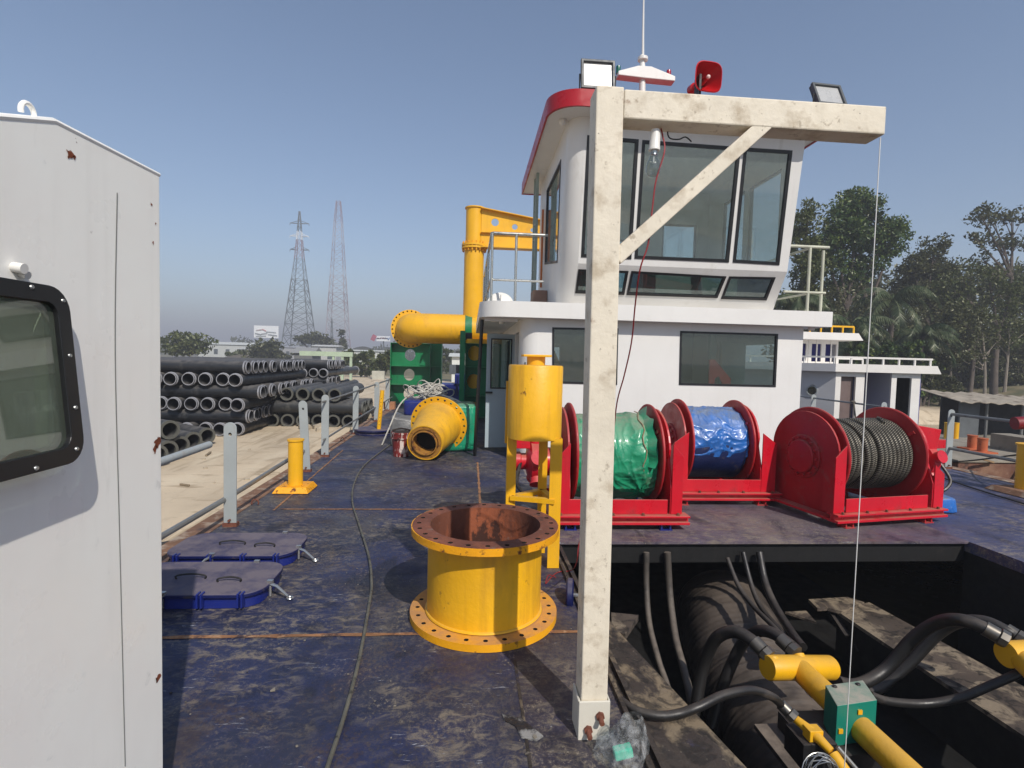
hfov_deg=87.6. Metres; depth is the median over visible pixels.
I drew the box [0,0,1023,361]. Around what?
sky
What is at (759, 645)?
hose fitting
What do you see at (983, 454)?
railing rod
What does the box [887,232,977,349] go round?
broadleaf tree
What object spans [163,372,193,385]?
plastic pipe
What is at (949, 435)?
railing post
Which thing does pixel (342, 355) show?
gantry crane
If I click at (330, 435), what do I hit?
railing rod
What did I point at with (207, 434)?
plain pipe
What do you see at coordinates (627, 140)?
window
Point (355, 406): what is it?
railing post
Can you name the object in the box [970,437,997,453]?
orange post
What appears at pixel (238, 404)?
plastic pipe
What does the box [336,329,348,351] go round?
conifer tree
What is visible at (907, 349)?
bush
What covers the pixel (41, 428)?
window
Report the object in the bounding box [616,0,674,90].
antenna mast
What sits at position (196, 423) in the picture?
plastic pipe
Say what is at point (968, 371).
bush
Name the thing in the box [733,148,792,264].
window
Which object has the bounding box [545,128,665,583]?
red wire
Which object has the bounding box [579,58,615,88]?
floodlight
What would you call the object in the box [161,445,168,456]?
plain pipe
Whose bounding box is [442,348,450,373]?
bush
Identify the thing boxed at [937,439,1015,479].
rusty barge
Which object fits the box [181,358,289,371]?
plastic pipe
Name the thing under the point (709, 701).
hydraulic hose
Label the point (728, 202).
window
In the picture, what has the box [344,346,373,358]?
shed
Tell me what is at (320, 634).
deck seams
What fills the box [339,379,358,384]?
plastic pipe
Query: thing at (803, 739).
valve
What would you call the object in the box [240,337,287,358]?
spreading tree
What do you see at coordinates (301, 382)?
plastic pipe
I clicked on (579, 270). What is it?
window
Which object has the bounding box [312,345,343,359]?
shed
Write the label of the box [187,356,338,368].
plastic pipe
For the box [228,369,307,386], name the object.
plastic pipe
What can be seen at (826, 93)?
floodlight
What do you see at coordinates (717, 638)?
hydraulic hose
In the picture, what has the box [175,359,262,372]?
plastic pipe
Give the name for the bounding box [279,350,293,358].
bush
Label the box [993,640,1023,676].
side pipe
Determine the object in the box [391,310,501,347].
delivery pipe
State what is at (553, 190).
window
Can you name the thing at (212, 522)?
gunwale
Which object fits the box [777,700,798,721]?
hose fitting
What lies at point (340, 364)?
plastic pipe
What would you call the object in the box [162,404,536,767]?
deck
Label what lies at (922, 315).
bush
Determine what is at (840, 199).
broadleaf tree
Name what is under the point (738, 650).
hydraulic hose
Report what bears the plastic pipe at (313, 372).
on the plastic pipe
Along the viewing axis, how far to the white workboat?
15.02 m
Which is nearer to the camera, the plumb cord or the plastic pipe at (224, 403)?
the plumb cord
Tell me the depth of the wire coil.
2.41 m
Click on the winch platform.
(734, 522)
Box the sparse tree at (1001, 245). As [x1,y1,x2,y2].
[963,200,1023,355]
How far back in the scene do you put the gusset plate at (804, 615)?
5.01 m
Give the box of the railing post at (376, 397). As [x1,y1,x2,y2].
[374,382,378,421]
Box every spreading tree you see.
[160,330,218,356]
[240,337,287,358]
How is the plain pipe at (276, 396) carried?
on the plain pipe at (366, 404)
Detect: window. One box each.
[0,262,83,481]
[449,365,459,373]
[544,159,560,264]
[552,327,617,384]
[575,269,628,294]
[581,135,638,258]
[626,271,726,297]
[634,140,739,261]
[662,224,696,257]
[679,331,777,386]
[721,276,775,300]
[722,191,744,258]
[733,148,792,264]
[747,168,781,259]
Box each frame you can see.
[390,342,442,404]
[459,315,501,418]
[466,339,486,405]
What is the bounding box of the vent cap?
[488,292,512,300]
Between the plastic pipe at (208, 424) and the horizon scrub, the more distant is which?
the horizon scrub
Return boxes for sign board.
[370,334,389,349]
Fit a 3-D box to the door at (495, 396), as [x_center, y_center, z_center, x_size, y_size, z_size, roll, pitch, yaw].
[-0.191,0.121,9.198,0.552,1.960,0.116,1,3,-12]
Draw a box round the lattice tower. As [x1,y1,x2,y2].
[325,200,350,347]
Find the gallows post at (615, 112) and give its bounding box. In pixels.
[572,85,885,739]
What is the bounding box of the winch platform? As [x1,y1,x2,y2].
[523,469,968,543]
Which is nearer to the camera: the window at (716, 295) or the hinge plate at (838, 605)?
the hinge plate at (838, 605)
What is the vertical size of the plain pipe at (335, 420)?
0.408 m
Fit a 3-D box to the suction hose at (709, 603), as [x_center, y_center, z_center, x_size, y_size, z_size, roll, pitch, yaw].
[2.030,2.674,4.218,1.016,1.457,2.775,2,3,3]
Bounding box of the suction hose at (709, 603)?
[676,570,822,767]
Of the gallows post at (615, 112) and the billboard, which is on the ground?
the billboard
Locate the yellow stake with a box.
[377,390,383,428]
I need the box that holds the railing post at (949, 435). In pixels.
[944,409,954,468]
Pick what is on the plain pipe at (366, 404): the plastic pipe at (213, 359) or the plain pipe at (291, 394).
the plain pipe at (291, 394)
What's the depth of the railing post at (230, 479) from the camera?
4.85 m
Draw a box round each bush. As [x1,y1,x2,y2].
[224,349,245,355]
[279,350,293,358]
[342,348,361,374]
[352,349,376,376]
[371,350,389,374]
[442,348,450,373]
[442,348,453,371]
[804,282,890,390]
[804,327,844,394]
[811,328,885,392]
[830,303,959,364]
[839,342,900,364]
[880,338,936,396]
[901,348,965,406]
[906,339,1016,388]
[916,363,946,402]
[922,374,968,405]
[952,370,1001,385]
[974,373,1023,385]
[979,332,1023,370]
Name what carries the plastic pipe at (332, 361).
on the plastic pipe
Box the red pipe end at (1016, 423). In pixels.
[1009,416,1023,429]
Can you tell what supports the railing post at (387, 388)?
on the deck at (239, 717)
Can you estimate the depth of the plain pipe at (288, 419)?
16.64 m
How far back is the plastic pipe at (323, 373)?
22.61 m
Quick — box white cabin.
[0,100,162,767]
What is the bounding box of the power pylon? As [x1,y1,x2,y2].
[280,211,316,349]
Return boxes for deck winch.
[516,403,689,530]
[661,399,782,505]
[774,407,951,528]
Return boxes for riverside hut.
[921,388,1023,438]
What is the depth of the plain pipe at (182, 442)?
11.75 m
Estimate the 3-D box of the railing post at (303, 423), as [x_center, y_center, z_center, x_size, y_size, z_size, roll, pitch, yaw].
[-2.781,0.703,7.177,0.167,0.960,0.085,1,3,-4]
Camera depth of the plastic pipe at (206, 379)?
14.51 m
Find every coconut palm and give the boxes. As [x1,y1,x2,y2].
[773,293,835,328]
[812,314,905,363]
[844,285,941,364]
[879,323,963,405]
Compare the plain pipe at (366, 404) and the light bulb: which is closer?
the light bulb
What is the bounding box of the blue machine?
[439,373,464,400]
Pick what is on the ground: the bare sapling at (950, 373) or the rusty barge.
the bare sapling at (950, 373)
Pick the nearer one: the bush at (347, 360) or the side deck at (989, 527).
the side deck at (989, 527)
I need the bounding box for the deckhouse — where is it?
[473,88,832,464]
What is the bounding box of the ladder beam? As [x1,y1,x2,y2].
[835,602,1023,767]
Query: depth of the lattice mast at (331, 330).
145.86 m
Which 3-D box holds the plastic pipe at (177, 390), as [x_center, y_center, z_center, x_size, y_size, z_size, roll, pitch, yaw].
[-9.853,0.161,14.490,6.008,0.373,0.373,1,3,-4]
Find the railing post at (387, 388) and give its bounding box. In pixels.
[385,378,389,410]
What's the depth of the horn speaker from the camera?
7.80 m
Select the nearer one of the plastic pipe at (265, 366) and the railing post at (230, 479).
the railing post at (230, 479)
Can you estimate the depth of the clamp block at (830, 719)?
2.92 m
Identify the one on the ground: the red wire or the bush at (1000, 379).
the bush at (1000, 379)
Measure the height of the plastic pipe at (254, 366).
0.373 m
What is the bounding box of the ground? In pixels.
[160,354,1023,541]
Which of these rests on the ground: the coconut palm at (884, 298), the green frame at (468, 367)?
the coconut palm at (884, 298)
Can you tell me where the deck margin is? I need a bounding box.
[514,547,645,767]
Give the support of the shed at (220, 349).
on the ground
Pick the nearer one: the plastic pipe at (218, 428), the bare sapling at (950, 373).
the plastic pipe at (218, 428)
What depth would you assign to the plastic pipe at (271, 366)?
16.19 m
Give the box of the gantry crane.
[299,351,352,379]
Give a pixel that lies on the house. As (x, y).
(454, 367)
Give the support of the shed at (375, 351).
on the ground
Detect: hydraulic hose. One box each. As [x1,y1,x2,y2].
[617,685,784,720]
[643,552,670,686]
[664,551,692,704]
[689,625,758,716]
[706,624,795,729]
[725,557,780,630]
[741,552,788,635]
[756,552,807,650]
[832,613,987,687]
[869,614,1017,694]
[871,669,1023,707]
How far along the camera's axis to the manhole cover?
10.58 m
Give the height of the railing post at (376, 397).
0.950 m
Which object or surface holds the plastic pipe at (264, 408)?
on the plastic pipe
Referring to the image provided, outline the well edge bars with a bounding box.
[513,545,666,767]
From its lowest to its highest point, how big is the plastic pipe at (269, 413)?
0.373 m
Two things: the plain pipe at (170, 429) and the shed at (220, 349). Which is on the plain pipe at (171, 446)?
the plain pipe at (170, 429)
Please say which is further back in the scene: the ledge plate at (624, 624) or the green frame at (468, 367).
the green frame at (468, 367)
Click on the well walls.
(991, 589)
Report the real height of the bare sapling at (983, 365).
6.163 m
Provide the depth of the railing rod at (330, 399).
9.94 m
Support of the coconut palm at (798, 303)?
on the ground
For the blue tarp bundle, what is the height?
0.198 m
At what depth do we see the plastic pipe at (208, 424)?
14.54 m
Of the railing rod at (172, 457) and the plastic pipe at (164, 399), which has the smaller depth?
the railing rod at (172, 457)
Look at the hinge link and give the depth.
4.97 m
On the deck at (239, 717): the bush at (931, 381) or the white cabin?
the white cabin
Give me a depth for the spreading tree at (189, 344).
58.88 m
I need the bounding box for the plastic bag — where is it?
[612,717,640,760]
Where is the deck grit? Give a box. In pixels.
[169,454,613,755]
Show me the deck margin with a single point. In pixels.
(546, 665)
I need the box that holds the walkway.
[559,546,745,767]
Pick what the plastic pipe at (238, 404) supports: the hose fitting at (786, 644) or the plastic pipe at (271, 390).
the plastic pipe at (271, 390)
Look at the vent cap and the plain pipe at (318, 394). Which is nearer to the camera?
the vent cap
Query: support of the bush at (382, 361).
on the ground
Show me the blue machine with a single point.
(454, 386)
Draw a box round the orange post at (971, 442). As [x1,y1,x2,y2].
[957,434,978,449]
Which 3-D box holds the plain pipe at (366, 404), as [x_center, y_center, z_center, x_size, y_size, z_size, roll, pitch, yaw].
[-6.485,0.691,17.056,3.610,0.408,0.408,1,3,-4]
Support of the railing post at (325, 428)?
on the deck at (239, 717)
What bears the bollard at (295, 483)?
on the deck at (239, 717)
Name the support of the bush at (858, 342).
on the ground
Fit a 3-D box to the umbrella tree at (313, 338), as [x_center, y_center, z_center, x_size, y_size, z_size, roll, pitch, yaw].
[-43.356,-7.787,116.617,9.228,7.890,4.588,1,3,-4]
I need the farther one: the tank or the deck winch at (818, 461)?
the deck winch at (818, 461)
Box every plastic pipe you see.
[160,357,297,370]
[160,358,275,372]
[160,359,250,373]
[160,372,167,383]
[160,384,264,398]
[161,396,174,409]
[161,409,253,422]
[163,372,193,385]
[164,358,276,371]
[164,359,257,373]
[165,357,301,370]
[166,397,188,410]
[166,408,258,420]
[172,357,304,369]
[173,356,331,368]
[173,358,286,371]
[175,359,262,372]
[179,356,333,368]
[179,384,267,396]
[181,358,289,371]
[181,372,201,385]
[183,421,208,425]
[184,397,210,410]
[186,359,267,372]
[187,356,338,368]
[190,358,292,370]
[194,356,342,368]
[198,372,219,385]
[200,397,223,410]
[200,422,221,428]
[213,422,235,435]
[216,373,240,385]
[219,397,235,410]
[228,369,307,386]
[230,396,280,411]
[234,416,276,435]
[249,384,275,396]
[250,407,261,418]
[257,383,284,394]
[259,405,267,417]
[265,382,289,392]
[265,404,272,415]
[272,381,295,385]
[280,380,305,384]
[296,377,330,383]
[309,366,349,377]
[319,366,358,377]
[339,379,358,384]
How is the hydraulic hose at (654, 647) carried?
hanging from the well walls
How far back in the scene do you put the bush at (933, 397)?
35.16 m
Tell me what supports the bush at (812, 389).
on the ground
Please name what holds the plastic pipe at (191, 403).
on the plastic pipe
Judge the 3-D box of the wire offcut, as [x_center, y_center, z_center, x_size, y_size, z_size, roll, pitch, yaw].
[0.711,-1.068,2.265,0.107,0.083,0.017,2,3,7]
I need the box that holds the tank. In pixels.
[505,354,562,567]
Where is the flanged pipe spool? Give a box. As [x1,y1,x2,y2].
[410,503,558,652]
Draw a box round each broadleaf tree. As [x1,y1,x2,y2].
[779,197,838,331]
[812,186,915,318]
[828,185,911,315]
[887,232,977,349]
[982,325,1023,385]
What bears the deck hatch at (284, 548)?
on the deck at (239, 717)
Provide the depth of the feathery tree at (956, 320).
33.62 m
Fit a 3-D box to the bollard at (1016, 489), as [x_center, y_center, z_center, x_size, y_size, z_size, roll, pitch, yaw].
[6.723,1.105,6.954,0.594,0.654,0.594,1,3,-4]
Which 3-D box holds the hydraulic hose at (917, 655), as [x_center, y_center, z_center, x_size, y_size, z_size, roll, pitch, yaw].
[2.969,2.005,3.929,1.172,0.736,0.345,2,3,11]
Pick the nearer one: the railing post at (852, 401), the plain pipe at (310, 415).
the railing post at (852, 401)
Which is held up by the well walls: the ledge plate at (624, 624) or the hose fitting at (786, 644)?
the ledge plate at (624, 624)
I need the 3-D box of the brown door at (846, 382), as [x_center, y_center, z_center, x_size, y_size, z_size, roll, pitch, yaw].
[9.276,0.716,14.956,0.437,2.000,0.040,1,3,-4]
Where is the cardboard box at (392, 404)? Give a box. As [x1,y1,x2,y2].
[383,401,395,408]
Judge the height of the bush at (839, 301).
7.941 m
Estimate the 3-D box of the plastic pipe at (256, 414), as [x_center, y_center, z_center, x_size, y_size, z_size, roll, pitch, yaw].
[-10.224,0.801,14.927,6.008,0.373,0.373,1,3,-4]
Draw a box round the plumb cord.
[844,137,880,767]
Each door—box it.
[485,333,514,446]
[839,376,852,418]
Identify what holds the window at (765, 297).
in the deckhouse
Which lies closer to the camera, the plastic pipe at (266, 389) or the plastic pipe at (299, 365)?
the plastic pipe at (266, 389)
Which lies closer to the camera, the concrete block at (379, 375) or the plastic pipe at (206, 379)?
the plastic pipe at (206, 379)
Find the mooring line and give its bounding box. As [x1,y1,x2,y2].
[953,454,1015,461]
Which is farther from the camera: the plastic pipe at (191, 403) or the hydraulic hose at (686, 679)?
the plastic pipe at (191, 403)
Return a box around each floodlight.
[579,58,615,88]
[809,82,846,103]
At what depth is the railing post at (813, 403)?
11.99 m
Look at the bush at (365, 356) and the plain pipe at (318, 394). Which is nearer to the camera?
the plain pipe at (318, 394)
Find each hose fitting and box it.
[749,636,774,659]
[775,633,801,654]
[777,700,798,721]
[980,622,1011,646]
[1008,624,1023,639]
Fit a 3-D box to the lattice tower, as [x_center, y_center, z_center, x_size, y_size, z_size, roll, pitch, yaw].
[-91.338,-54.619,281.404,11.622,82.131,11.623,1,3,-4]
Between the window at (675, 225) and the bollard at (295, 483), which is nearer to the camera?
the bollard at (295, 483)
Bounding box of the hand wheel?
[566,578,577,606]
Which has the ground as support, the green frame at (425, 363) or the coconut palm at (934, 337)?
the coconut palm at (934, 337)
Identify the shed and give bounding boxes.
[198,342,258,356]
[282,346,352,358]
[291,347,320,359]
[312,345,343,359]
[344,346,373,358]
[344,350,384,365]
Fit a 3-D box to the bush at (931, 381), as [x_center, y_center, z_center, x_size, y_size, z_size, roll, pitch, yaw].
[25.178,-0.358,32.093,4.660,3.652,1.565,1,3,-4]
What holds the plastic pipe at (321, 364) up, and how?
on the plastic pipe at (313, 372)
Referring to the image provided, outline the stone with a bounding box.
[312,423,320,429]
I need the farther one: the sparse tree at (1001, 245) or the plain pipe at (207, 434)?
the sparse tree at (1001, 245)
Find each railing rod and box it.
[161,441,212,465]
[161,449,304,539]
[321,378,391,402]
[323,397,391,440]
[800,395,884,406]
[948,447,1015,462]
[950,413,1009,422]
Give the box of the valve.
[784,716,849,767]
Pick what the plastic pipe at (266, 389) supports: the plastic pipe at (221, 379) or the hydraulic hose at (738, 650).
the plastic pipe at (221, 379)
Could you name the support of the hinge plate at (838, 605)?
on the ladder beam
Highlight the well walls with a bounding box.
[559,544,1023,767]
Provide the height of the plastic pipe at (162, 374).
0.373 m
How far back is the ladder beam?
4.04 m
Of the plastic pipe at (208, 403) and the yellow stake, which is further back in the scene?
the plastic pipe at (208, 403)
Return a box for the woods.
[761,256,1023,393]
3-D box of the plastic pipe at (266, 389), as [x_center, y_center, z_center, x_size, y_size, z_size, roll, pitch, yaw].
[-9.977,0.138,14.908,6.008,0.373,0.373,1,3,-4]
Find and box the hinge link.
[828,611,858,651]
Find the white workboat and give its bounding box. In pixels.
[744,325,940,423]
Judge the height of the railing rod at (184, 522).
0.092 m
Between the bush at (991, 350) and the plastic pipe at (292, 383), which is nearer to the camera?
the plastic pipe at (292, 383)
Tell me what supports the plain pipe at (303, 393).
on the plain pipe at (366, 404)
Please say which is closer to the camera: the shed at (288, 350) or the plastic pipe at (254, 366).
the plastic pipe at (254, 366)
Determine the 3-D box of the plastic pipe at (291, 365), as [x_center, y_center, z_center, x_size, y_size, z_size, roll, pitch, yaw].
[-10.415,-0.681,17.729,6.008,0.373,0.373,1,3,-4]
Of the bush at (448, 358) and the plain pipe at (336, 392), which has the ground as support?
the bush at (448, 358)
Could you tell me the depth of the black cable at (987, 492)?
6.89 m
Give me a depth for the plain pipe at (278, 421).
16.55 m
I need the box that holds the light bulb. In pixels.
[645,128,660,177]
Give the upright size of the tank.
1.628 m
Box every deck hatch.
[162,560,293,608]
[167,531,317,565]
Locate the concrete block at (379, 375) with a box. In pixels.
[372,371,384,379]
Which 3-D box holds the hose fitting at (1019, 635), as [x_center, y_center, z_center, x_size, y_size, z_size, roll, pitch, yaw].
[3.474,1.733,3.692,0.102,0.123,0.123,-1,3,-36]
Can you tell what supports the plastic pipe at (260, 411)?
on the plastic pipe
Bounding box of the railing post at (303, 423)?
[299,401,311,471]
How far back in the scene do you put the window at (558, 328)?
8.06 m
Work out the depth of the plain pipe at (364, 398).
18.04 m
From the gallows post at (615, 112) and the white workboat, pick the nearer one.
the gallows post at (615, 112)
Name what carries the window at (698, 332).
in the deckhouse
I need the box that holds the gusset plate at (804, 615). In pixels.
[785,611,815,623]
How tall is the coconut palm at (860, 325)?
5.323 m
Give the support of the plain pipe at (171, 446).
on the ground
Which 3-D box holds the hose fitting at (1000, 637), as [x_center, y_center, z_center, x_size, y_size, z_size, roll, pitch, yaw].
[3.073,1.592,3.393,0.146,0.135,0.105,4,4,39]
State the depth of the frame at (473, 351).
13.79 m
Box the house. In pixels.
[449,353,459,381]
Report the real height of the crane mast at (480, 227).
3.085 m
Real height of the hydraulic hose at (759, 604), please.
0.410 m
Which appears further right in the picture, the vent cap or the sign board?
the vent cap
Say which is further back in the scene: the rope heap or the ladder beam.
the rope heap
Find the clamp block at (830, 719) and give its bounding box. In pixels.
[754,680,881,767]
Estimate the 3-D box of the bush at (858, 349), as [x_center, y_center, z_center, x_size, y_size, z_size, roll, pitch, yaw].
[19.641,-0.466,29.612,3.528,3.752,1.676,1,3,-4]
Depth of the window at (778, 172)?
9.11 m
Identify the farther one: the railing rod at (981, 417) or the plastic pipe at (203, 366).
the plastic pipe at (203, 366)
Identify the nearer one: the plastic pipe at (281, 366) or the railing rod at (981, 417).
the railing rod at (981, 417)
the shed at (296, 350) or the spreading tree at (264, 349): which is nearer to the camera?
the shed at (296, 350)
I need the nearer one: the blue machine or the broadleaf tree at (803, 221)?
the blue machine
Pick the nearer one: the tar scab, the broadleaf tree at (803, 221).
the tar scab
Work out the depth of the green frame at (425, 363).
17.28 m
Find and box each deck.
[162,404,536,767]
[848,467,1023,573]
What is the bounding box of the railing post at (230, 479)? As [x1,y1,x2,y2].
[222,422,238,526]
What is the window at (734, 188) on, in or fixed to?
in the deckhouse
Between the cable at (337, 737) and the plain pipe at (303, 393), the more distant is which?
the plain pipe at (303, 393)
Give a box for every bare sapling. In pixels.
[931,318,951,375]
[964,310,995,393]
[999,312,1023,391]
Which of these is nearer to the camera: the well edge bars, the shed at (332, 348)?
the well edge bars
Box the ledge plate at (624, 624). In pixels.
[611,612,638,638]
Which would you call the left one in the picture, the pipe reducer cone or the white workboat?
the pipe reducer cone
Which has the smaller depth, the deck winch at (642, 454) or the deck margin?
the deck margin
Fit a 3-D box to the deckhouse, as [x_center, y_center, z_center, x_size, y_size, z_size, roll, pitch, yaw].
[2.034,-1.474,10.447,5.484,5.241,6.360,1,3,-4]
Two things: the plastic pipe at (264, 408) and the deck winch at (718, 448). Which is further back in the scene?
the plastic pipe at (264, 408)
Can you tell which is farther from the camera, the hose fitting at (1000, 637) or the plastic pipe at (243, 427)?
the plastic pipe at (243, 427)
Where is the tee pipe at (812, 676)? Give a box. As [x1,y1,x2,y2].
[759,653,921,767]
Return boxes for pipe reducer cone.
[407,396,466,459]
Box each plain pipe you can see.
[161,419,179,439]
[161,436,189,450]
[161,439,178,454]
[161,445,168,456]
[178,423,215,442]
[178,430,201,447]
[267,400,365,414]
[267,413,287,425]
[271,394,280,399]
[278,399,367,412]
[280,382,322,400]
[281,413,298,425]
[296,382,335,400]
[296,398,370,410]
[296,413,316,424]
[311,414,332,424]
[312,383,349,400]
[328,383,363,400]
[329,414,347,426]
[342,406,373,426]
[344,398,372,408]
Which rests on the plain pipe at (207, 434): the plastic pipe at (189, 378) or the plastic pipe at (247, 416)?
the plastic pipe at (247, 416)
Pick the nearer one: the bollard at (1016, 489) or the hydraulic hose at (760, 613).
the hydraulic hose at (760, 613)
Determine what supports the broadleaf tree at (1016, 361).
on the ground
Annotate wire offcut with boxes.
[667,132,691,141]
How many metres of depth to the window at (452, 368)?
47.70 m
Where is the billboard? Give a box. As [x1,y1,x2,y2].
[254,325,278,342]
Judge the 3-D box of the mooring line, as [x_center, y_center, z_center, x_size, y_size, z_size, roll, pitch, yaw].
[7.643,1.204,8.562,0.254,0.782,3.971,3,3,28]
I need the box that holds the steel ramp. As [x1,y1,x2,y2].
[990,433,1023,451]
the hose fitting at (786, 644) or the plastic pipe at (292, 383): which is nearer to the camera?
the hose fitting at (786, 644)
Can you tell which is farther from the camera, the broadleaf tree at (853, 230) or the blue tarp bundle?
the broadleaf tree at (853, 230)
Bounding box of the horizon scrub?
[160,335,459,360]
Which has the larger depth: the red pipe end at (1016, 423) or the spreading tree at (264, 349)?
the spreading tree at (264, 349)
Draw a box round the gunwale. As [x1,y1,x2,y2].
[161,395,1013,562]
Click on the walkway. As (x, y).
(693, 741)
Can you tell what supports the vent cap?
on the deckhouse
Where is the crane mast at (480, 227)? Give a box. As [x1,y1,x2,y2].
[462,205,539,317]
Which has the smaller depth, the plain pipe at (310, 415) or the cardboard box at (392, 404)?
the cardboard box at (392, 404)
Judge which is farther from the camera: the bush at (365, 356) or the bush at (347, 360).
the bush at (347, 360)
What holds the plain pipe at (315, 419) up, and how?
on the ground
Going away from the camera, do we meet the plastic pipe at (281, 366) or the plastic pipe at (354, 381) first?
the plastic pipe at (281, 366)
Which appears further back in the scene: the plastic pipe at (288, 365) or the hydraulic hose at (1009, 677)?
the plastic pipe at (288, 365)
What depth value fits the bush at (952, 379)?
32.88 m
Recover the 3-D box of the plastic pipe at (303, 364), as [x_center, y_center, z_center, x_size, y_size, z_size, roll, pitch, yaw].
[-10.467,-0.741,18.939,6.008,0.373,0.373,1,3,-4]
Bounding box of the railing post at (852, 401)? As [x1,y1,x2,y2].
[850,400,855,417]
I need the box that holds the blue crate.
[404,397,452,414]
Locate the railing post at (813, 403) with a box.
[811,394,815,406]
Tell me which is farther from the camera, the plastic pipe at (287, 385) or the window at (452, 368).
the window at (452, 368)
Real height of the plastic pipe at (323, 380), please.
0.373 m
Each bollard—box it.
[272,438,316,493]
[943,422,946,438]
[953,422,959,438]
[985,442,1023,497]
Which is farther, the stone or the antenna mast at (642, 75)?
the stone
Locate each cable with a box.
[325,444,390,767]
[944,478,1023,503]
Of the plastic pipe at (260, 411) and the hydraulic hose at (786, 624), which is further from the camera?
the plastic pipe at (260, 411)
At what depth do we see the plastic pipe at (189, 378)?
14.43 m
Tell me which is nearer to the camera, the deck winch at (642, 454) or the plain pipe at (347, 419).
the deck winch at (642, 454)
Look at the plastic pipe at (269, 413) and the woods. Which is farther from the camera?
the woods
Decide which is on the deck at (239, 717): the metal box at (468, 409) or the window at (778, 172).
the metal box at (468, 409)
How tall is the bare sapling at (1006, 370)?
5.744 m
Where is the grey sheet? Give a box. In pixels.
[390,412,414,444]
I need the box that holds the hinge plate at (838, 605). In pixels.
[808,597,863,613]
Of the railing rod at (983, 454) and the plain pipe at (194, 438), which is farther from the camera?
the plain pipe at (194, 438)
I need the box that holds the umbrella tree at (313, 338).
[292,331,335,346]
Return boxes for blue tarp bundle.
[943,494,956,512]
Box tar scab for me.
[502,714,542,741]
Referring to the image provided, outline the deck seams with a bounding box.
[162,450,576,638]
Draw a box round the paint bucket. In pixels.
[391,428,410,456]
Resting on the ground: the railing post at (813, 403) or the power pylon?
the power pylon
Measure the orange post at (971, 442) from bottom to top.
0.300 m
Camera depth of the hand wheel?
3.48 m
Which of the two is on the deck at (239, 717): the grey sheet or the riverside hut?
the grey sheet
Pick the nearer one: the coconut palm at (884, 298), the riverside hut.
the riverside hut
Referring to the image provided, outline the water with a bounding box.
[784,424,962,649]
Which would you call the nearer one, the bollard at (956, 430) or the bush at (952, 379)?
the bollard at (956, 430)
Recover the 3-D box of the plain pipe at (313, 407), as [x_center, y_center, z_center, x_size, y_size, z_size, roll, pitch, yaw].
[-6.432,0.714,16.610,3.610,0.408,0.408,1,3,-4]
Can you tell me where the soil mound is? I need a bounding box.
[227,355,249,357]
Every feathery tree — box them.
[924,258,1023,394]
[932,298,1010,391]
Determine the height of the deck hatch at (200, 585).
0.130 m
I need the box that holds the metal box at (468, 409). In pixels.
[443,401,475,451]
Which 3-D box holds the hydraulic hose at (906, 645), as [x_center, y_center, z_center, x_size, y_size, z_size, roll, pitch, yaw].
[2.717,1.830,3.674,0.933,0.672,0.360,2,3,19]
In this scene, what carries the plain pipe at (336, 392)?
on the plain pipe at (366, 404)
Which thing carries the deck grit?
on the deck at (239, 717)
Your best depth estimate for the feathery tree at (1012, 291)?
36.27 m
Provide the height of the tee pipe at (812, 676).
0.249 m
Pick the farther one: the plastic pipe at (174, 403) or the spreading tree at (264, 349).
the spreading tree at (264, 349)
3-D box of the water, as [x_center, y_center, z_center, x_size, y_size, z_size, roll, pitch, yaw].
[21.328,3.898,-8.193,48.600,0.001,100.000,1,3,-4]
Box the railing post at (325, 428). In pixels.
[320,395,329,456]
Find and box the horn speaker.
[687,60,721,93]
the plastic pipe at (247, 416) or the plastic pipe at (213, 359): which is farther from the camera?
the plastic pipe at (213, 359)
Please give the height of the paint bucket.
0.442 m
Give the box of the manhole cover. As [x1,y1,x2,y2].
[354,426,390,435]
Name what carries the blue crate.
on the steel stand
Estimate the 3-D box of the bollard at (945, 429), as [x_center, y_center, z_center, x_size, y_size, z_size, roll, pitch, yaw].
[13.778,1.478,16.910,0.179,0.520,0.179,1,3,-4]
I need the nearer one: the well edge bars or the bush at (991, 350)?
the well edge bars
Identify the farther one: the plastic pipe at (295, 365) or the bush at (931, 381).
the bush at (931, 381)
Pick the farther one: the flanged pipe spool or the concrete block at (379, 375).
the concrete block at (379, 375)
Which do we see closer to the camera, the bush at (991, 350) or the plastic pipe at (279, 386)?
the plastic pipe at (279, 386)
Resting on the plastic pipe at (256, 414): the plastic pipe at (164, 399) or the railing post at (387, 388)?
the plastic pipe at (164, 399)
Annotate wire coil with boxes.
[802,752,838,767]
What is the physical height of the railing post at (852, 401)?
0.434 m
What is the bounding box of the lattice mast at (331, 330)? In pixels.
[330,319,332,344]
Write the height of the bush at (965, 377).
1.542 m
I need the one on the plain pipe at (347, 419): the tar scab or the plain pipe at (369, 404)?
the plain pipe at (369, 404)
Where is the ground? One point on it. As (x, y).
(267, 445)
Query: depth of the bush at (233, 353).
86.32 m
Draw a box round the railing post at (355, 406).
[352,386,358,433]
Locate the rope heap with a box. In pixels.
[381,378,461,444]
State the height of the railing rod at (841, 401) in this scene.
0.066 m

